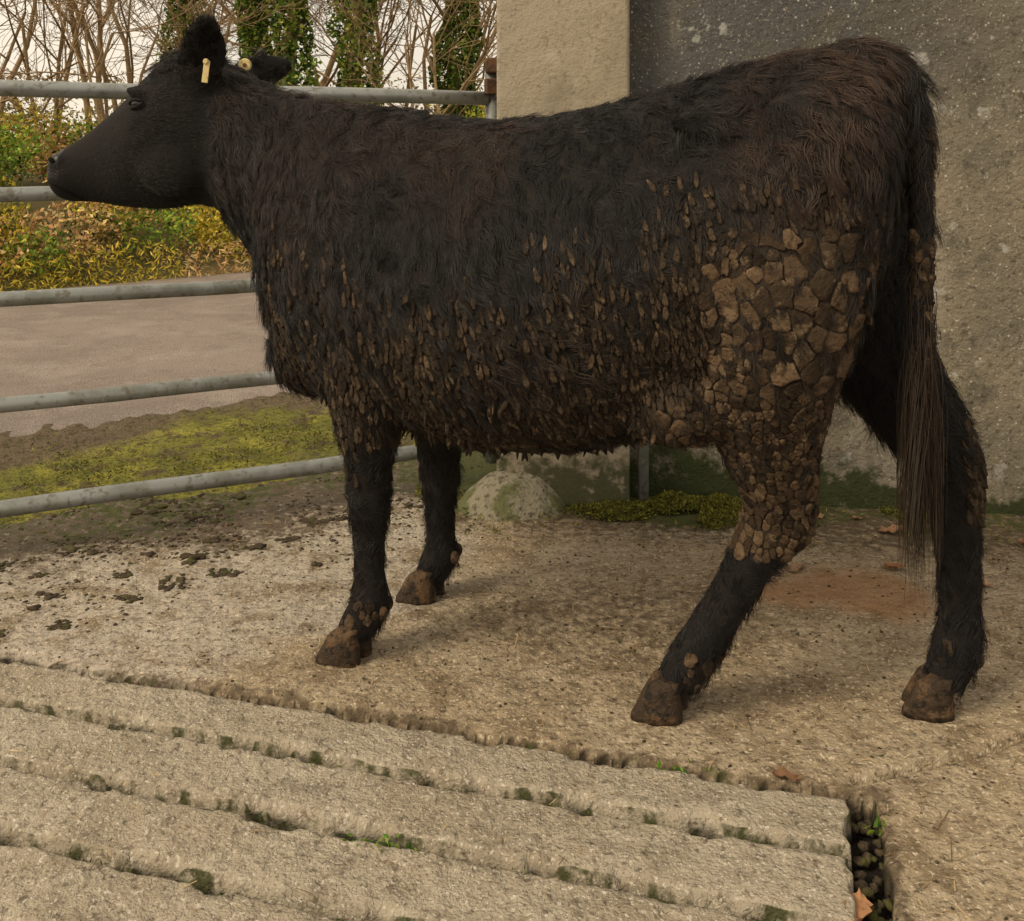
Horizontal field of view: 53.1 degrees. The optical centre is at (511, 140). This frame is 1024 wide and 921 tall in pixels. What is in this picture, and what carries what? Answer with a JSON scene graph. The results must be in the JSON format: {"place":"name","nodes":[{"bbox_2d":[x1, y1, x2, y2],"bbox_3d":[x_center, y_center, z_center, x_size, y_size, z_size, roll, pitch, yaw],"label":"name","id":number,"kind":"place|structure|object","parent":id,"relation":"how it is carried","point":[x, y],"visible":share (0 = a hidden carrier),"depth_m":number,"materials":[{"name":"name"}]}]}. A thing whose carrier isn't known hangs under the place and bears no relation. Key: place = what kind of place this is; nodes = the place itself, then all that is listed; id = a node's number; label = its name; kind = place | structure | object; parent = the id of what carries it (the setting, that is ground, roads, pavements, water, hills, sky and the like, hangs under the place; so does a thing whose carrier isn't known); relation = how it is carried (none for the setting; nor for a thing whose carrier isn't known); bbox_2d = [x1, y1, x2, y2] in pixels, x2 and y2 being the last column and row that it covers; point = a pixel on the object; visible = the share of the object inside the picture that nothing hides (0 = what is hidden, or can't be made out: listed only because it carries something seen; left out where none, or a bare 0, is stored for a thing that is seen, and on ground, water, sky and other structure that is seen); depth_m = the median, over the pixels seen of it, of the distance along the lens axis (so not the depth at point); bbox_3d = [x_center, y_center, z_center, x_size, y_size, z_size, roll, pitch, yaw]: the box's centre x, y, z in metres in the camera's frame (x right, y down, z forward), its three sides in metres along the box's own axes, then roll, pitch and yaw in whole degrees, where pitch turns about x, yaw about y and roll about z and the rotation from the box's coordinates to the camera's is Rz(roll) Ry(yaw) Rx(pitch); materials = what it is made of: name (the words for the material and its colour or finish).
{"place":"outdoors","nodes":[
{"label":"outdoors","id":0,"kind":"place"},
{"bbox_2d":[0,154,256,290],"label":"roadside bank","id":1,"kind":"structure","parent":0,"point":[45,205],"depth_m":8.68,"materials":[{"name":"green plant"}]},
{"bbox_2d":[0,1,102,30],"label":"bare tree","id":2,"kind":"object","parent":1,"relation":"on","point":[41,14],"visible":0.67,"depth_m":14.26,"materials":[{"name":"brown plant"}]},
{"bbox_2d":[1,0,102,169],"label":"bare tree","id":3,"kind":"object","parent":1,"relation":"on","point":[65,54],"visible":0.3,"depth_m":16.19,"materials":[{"name":"brown plant"}]},
{"bbox_2d":[0,0,144,185],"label":"bare tree","id":4,"kind":"object","parent":1,"relation":"on","point":[12,46],"visible":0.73,"depth_m":12.93,"materials":[{"name":"brown plant"}]},
{"bbox_2d":[0,0,152,183],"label":"bare tree","id":5,"kind":"object","parent":1,"relation":"on","point":[58,60],"visible":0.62,"depth_m":13.60,"materials":[{"name":"brown plant"}]},
{"bbox_2d":[47,0,157,130],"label":"bare tree","id":6,"kind":"object","parent":1,"relation":"on","point":[83,79],"visible":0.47,"depth_m":19.99,"materials":[{"name":"brown plant"}]},
{"bbox_2d":[0,231,251,291],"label":"bracken","id":7,"kind":"object","parent":1,"relation":"on","point":[105,257],"visible":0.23,"depth_m":8.11,"materials":[{"name":"yellow plant"}]},
{"bbox_2d":[0,0,269,173],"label":"bare tree","id":8,"kind":"object","parent":1,"relation":"on","point":[18,62],"visible":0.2,"depth_m":17.62,"materials":[{"name":"brown plant"}]},
{"bbox_2d":[0,0,293,135],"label":"bare tree","id":9,"kind":"object","parent":1,"relation":"on","point":[89,75],"visible":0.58,"depth_m":12.03,"materials":[{"name":"brown plant"}]},
{"bbox_2d":[0,0,311,129],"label":"bare tree","id":10,"kind":"object","parent":1,"relation":"on","point":[147,57],"visible":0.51,"depth_m":13.71,"materials":[{"name":"brown plant"}]},
{"bbox_2d":[76,0,235,76],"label":"bare tree","id":11,"kind":"object","parent":1,"relation":"on","point":[176,28],"visible":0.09,"depth_m":14.20,"materials":[{"name":"brown plant"}]},
{"bbox_2d":[71,0,270,110],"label":"bare tree","id":12,"kind":"object","parent":1,"relation":"on","point":[130,68],"visible":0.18,"depth_m":15.60,"materials":[{"name":"brown plant"}]},
{"bbox_2d":[155,0,206,60],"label":"ivy tree","id":13,"kind":"object","parent":1,"relation":"on","point":[184,15],"visible":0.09,"depth_m":16.35,"materials":[{"name":"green plant"}]},
{"bbox_2d":[95,0,330,63],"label":"bare tree","id":14,"kind":"object","parent":1,"relation":"on","point":[234,30],"visible":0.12,"depth_m":19.14,"materials":[{"name":"brown plant"}]},
{"bbox_2d":[18,0,418,45],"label":"bare tree","id":15,"kind":"object","parent":1,"relation":"on","point":[227,33],"visible":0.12,"depth_m":18.20,"materials":[{"name":"brown plant"}]},
{"bbox_2d":[0,87,484,185],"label":"roadside scrub","id":16,"kind":"object","parent":1,"relation":"on","point":[51,140],"visible":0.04,"depth_m":13.03,"materials":[{"name":"green plant"}]},
{"bbox_2d":[115,0,377,85],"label":"bare tree","id":17,"kind":"object","parent":1,"relation":"on","point":[320,73],"visible":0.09,"depth_m":20.62,"materials":[{"name":"brown plant"}]},
{"bbox_2d":[106,0,393,79],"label":"bare tree","id":18,"kind":"object","parent":1,"relation":"on","point":[223,7],"visible":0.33,"depth_m":16.45,"materials":[{"name":"brown plant"}]},
{"bbox_2d":[234,0,272,59],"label":"ivy tree","id":19,"kind":"object","parent":1,"relation":"on","point":[251,36],"visible":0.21,"depth_m":14.20,"materials":[{"name":"green plant"}]},
{"bbox_2d":[263,0,322,85],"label":"ivy tree","id":20,"kind":"object","parent":1,"relation":"on","point":[295,28],"visible":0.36,"depth_m":13.88,"materials":[{"name":"green plant"}]},
{"bbox_2d":[197,0,402,86],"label":"bare tree","id":21,"kind":"object","parent":1,"relation":"on","point":[331,63],"visible":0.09,"depth_m":21.15,"materials":[{"name":"brown plant"}]},
{"bbox_2d":[180,0,484,102],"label":"bare tree","id":22,"kind":"object","parent":1,"relation":"on","point":[395,39],"visible":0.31,"depth_m":15.25,"materials":[{"name":"brown plant"}]},
{"bbox_2d":[325,0,386,106],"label":"ivy tree","id":23,"kind":"object","parent":1,"relation":"on","point":[355,69],"visible":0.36,"depth_m":13.90,"materials":[{"name":"green plant"}]},
{"bbox_2d":[216,0,496,113],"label":"bare tree","id":24,"kind":"object","parent":1,"relation":"on","point":[468,83],"visible":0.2,"depth_m":14.69,"materials":[{"name":"brown plant"}]},
{"bbox_2d":[284,0,496,114],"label":"bare tree","id":25,"kind":"object","parent":1,"relation":"on","point":[433,67],"visible":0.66,"depth_m":13.56,"materials":[{"name":"brown plant"}]},
{"bbox_2d":[303,0,495,84],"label":"bare tree","id":26,"kind":"object","parent":1,"relation":"on","point":[384,51],"visible":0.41,"depth_m":16.95,"materials":[{"name":"brown plant"}]},
{"bbox_2d":[316,0,496,117],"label":"bare tree","id":27,"kind":"object","parent":1,"relation":"on","point":[486,41],"visible":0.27,"depth_m":13.47,"materials":[{"name":"brown plant"}]},
{"bbox_2d":[368,0,496,107],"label":"bare tree","id":28,"kind":"object","parent":1,"relation":"on","point":[481,48],"visible":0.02,"depth_m":15.06,"materials":[{"name":"brown plant"}]},
{"bbox_2d":[389,0,496,89],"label":"bare tree","id":29,"kind":"object","parent":1,"relation":"on","point":[489,39],"visible":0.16,"depth_m":20.35,"materials":[{"name":"brown plant"}]},
{"bbox_2d":[393,0,495,112],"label":"bare tree","id":30,"kind":"object","parent":1,"relation":"on","point":[424,55],"visible":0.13,"depth_m":16.61,"materials":[{"name":"brown plant"}]},
{"bbox_2d":[427,0,483,117],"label":"ivy tree","id":31,"kind":"object","parent":1,"relation":"on","point":[453,79],"visible":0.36,"depth_m":14.83,"materials":[{"name":"green plant"}]},
{"bbox_2d":[0,272,294,436],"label":"road","id":32,"kind":"structure","parent":0,"point":[52,348],"depth_m":5.28,"materials":[{"name":"grey asphalt"}]},
{"bbox_2d":[0,392,414,524],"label":"mossy verge","id":33,"kind":"structure","parent":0,"point":[18,460],"depth_m":3.70,"materials":[{"name":"green plant"}]},
{"bbox_2d":[0,0,496,138],"label":"sky","id":34,"kind":"structure","parent":0,"point":[418,51],"materials":[{"name":"white"}]},
{"bbox_2d":[0,451,1023,920],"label":"concrete yard","id":35,"kind":"structure","parent":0,"point":[540,647],"depth_m":2.24,"materials":[{"name":"beige concrete"}]},
{"bbox_2d":[0,519,329,637],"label":"dung pats","id":36,"kind":"object","parent":35,"relation":"on","point":[221,572],"visible":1,"depth_m":2.55,"materials":[{"name":"brown soil"}]},
{"bbox_2d":[455,471,567,521],"bbox_3d":[0.010,1.068,3.060,0.500,0.144,0.400,0,0,0],"label":"concrete mound","id":37,"kind":"object","parent":35,"relation":"on","point":[502,496],"visible":0.45,"depth_m":3.01,"materials":[{"name":"grey concrete"}]},
{"bbox_2d":[0,494,1022,920],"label":"grit","id":38,"kind":"object","parent":35,"relation":"on","point":[524,616],"visible":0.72,"depth_m":2.44,"materials":[{"name":"grey gravel"}]},
{"bbox_2d":[1,503,1023,920],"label":"straw","id":39,"kind":"object","parent":35,"relation":"on","point":[545,687],"visible":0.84,"depth_m":2.14,"materials":[{"name":"beige plant"}]},
{"bbox_2d":[11,406,1021,551],"bbox_3d":[-0.648,1.091,3.901,4.707,0.095,2.609,0,0,0],"label":"moss","id":40,"kind":"object","parent":35,"relation":"on","point":[728,510],"visible":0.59,"depth_m":3.05,"materials":[{"name":"green plant"}]},
{"bbox_2d":[47,4,991,726],"bbox_3d":[-0.105,0.408,2.253,2.093,1.387,0.626,0,0,25],"label":"black cow","id":41,"kind":"object","parent":35,"relation":"on","point":[735,264],"visible":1,"depth_m":1.93},
{"bbox_2d":[637,444,648,500],"bbox_3d":[0.394,0.805,3.085,0.036,0.650,0.034,0,0,0],"label":"steel post","id":42,"kind":"object","parent":35,"relation":"on","point":[643,473],"visible":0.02,"depth_m":3.07,"materials":[{"name":"grey metal"}]},
{"bbox_2d":[772,766,801,781],"bbox_3d":[0.474,1.093,1.765,0.039,0.011,0.037,0,0,-36],"label":"fallen leaf","id":43,"kind":"object","parent":35,"relation":"on","point":[781,772],"visible":1,"depth_m":1.77,"materials":[{"name":"brown plant"}]},
{"bbox_2d":[787,562,805,571],"bbox_3d":[0.730,1.094,2.630,0.044,0.013,0.044,0,0,24],"label":"fallen leaf","id":44,"kind":"object","parent":35,"relation":"on","point":[795,566],"visible":0.86,"depth_m":2.64,"materials":[{"name":"beige plant"}]},
{"bbox_2d":[630,0,1023,515],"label":"concrete wall","id":45,"kind":"structure","parent":35,"relation":"on","point":[970,53],"depth_m":3.04,"materials":[{"name":"grey concrete"}]},
{"bbox_2d":[878,524,900,532],"bbox_3d":[1.065,1.091,2.880,0.056,0.016,0.048,0,0,-44],"label":"fallen leaf","id":46,"kind":"object","parent":35,"relation":"on","point":[892,528],"visible":0.81,"depth_m":2.89,"materials":[{"name":"brown plant"}]},
{"bbox_2d":[884,561,905,568],"bbox_3d":[0.980,1.086,2.620,0.041,0.013,0.047,0,0,39],"label":"fallen leaf","id":47,"kind":"object","parent":35,"relation":"on","point":[888,564],"visible":0.89,"depth_m":2.62,"materials":[{"name":"brown plant"}]},
{"bbox_2d":[982,577,994,585],"bbox_3d":[1.160,1.092,2.540,0.047,0.015,0.051,0,0,-12],"label":"fallen leaf","id":48,"kind":"object","parent":35,"relation":"on","point":[987,582],"visible":0.37,"depth_m":2.54,"materials":[{"name":"brown plant"}]},
{"bbox_2d":[851,812,892,920],"bbox_3d":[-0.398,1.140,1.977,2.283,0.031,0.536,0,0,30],"label":"joint gravel","id":49,"kind":"structure","parent":0,"point":[866,859],"depth_m":1.60,"materials":[{"name":"brown gravel"}]},
{"bbox_2d":[43,711,651,920],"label":"joint moss","id":50,"kind":"object","parent":49,"relation":"on","point":[339,919],"visible":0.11,"depth_m":1.67,"materials":[{"name":"green plant"}]},
{"bbox_2d":[343,758,904,853],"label":"weeds","id":51,"kind":"object","parent":49,"relation":"on","point":[870,831],"visible":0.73,"depth_m":1.63,"materials":[{"name":"green plant"}]},
{"bbox_2d":[844,888,873,920],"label":"fallen leaf","id":52,"kind":"object","parent":49,"relation":"on","point":[863,905],"visible":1,"depth_m":1.49,"materials":[{"name":"brown plant"}]},
{"label":"ground","id":53,"kind":"structure","parent":0,"visible":0},
{"bbox_2d":[0,113,247,283],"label":"hedge","id":54,"kind":"object","parent":53,"relation":"on","point":[91,222],"visible":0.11,"depth_m":8.45,"materials":[{"name":"green plant"}]},
{"bbox_2d":[0,465,482,632],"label":"dirt debris","id":55,"kind":"object","parent":53,"relation":"on","point":[190,560],"visible":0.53,"depth_m":2.82,"materials":[{"name":"brown soil"}]},
{"bbox_2d":[3,68,484,153],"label":"distant trees","id":56,"kind":"object","parent":53,"relation":"on","point":[120,81],"visible":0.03,"depth_m":44.97,"materials":[{"name":"brown plant"}]},
{"bbox_2d":[0,662,855,920],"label":"concrete slat floor","id":57,"kind":"structure","parent":53,"relation":"on","point":[698,849],"depth_m":1.65,"materials":[{"name":"grey concrete"}]},
{"bbox_2d":[497,0,629,508],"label":"wall pillar","id":58,"kind":"structure","parent":53,"relation":"on","point":[555,56],"depth_m":3.07,"materials":[{"name":"beige concrete"}]},
{"bbox_2d":[0,58,496,517],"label":"metal gate","id":59,"kind":"structure","parent":58,"relation":"attached to","point":[487,97],"depth_m":2.86,"materials":[{"name":"metal"}]}
]}

